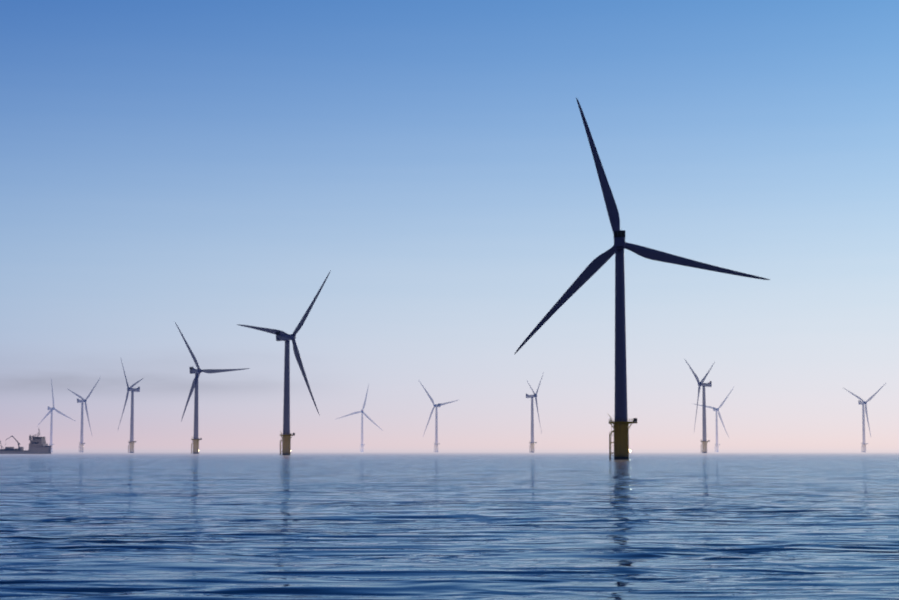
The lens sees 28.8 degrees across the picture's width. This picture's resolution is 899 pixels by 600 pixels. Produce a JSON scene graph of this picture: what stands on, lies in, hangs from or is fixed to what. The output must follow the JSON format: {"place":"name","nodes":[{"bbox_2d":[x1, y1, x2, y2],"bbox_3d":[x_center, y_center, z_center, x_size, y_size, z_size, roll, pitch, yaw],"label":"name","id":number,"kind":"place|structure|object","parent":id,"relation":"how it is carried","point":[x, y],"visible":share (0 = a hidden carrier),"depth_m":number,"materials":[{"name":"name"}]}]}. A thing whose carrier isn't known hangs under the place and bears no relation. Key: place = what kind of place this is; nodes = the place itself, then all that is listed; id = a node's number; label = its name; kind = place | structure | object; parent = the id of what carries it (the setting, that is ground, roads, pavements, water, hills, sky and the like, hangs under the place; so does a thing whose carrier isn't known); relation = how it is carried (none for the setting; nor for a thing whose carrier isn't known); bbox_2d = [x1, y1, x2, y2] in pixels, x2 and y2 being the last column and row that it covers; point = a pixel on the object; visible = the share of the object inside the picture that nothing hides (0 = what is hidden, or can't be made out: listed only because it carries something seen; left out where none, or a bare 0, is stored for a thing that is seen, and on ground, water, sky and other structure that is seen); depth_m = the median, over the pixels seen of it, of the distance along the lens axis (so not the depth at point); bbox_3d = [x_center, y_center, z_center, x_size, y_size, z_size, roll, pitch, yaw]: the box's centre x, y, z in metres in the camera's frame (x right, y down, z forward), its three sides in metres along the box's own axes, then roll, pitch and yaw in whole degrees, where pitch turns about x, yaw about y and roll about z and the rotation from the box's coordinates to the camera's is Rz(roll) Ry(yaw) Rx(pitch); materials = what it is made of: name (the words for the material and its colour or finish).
{"place":"outdoors","nodes":[
{"label":"outdoors","id":0,"kind":"place"},
{"bbox_2d":[0,450,898,599],"bbox_3d":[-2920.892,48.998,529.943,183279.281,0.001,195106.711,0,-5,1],"label":"sea","id":1,"kind":"structure","parent":0,"point":[451,525],"depth_m":81.54,"materials":[{"name":"liquid"}]},
{"bbox_2d":[0,429,50,453],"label":"work vessel","id":2,"kind":"object","parent":1,"relation":"on","point":[38,445],"visible":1,"depth_m":1592.29,"materials":[{"name":"paint"}]},
{"bbox_2d":[38,380,74,451],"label":"turbine","id":3,"kind":"object","parent":1,"relation":"on","point":[51,422],"visible":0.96,"depth_m":3209.12,"materials":[{"name":"paint"}]},
{"bbox_2d":[68,378,99,451],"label":"turbine","id":4,"kind":"object","parent":1,"relation":"on","point":[81,443],"visible":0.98,"depth_m":2708.77,"materials":[{"name":"paint"}]},
{"bbox_2d":[117,360,142,452],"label":"turbine","id":5,"kind":"object","parent":1,"relation":"on","point":[131,441],"visible":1,"depth_m":2197.46,"materials":[{"name":"paint"}]},
{"bbox_2d":[175,322,249,453],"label":"turbine","id":6,"kind":"object","parent":1,"relation":"on","point":[195,439],"visible":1,"depth_m":1681.44,"materials":[{"name":"paint"}]},
{"bbox_2d":[237,270,330,454],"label":"turbine","id":7,"kind":"object","parent":1,"relation":"on","point":[286,436],"visible":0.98,"depth_m":1177.79,"materials":[{"name":"paint"}]},
{"bbox_2d":[337,385,382,449],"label":"turbine","id":8,"kind":"object","parent":1,"relation":"on","point":[361,412],"visible":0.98,"depth_m":3455.96,"materials":[{"name":"paint"}]},
{"bbox_2d":[419,381,457,450],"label":"turbine","id":9,"kind":"object","parent":1,"relation":"on","point":[436,443],"visible":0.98,"depth_m":2991.27,"materials":[{"name":"paint"}]},
{"bbox_2d":[526,372,543,452],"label":"turbine","id":10,"kind":"object","parent":1,"relation":"on","point":[531,448],"visible":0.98,"depth_m":2463.24,"materials":[{"name":"paint"}]},
{"bbox_2d":[515,98,769,459],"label":"turbine","id":11,"kind":"object","parent":1,"relation":"on","point":[621,423],"visible":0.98,"depth_m":646.65,"materials":[{"name":"paint"}]},
{"bbox_2d":[685,360,713,452],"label":"turbine","id":12,"kind":"object","parent":1,"relation":"on","point":[704,441],"visible":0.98,"depth_m":2028.11,"materials":[{"name":"paint"}]},
{"bbox_2d":[694,387,733,451],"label":"turbine","id":13,"kind":"object","parent":1,"relation":"on","point":[716,409],"visible":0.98,"depth_m":3282.98,"materials":[{"name":"paint"}]},
{"bbox_2d":[844,383,885,451],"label":"turbine","id":14,"kind":"object","parent":1,"relation":"on","point":[863,443],"visible":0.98,"depth_m":2820.82,"materials":[{"name":"paint"}]},
{"bbox_2d":[0,0,898,449],"label":"sky","id":15,"kind":"structure","parent":0,"point":[205,167],"materials":[{"name":"blue"}]}
]}

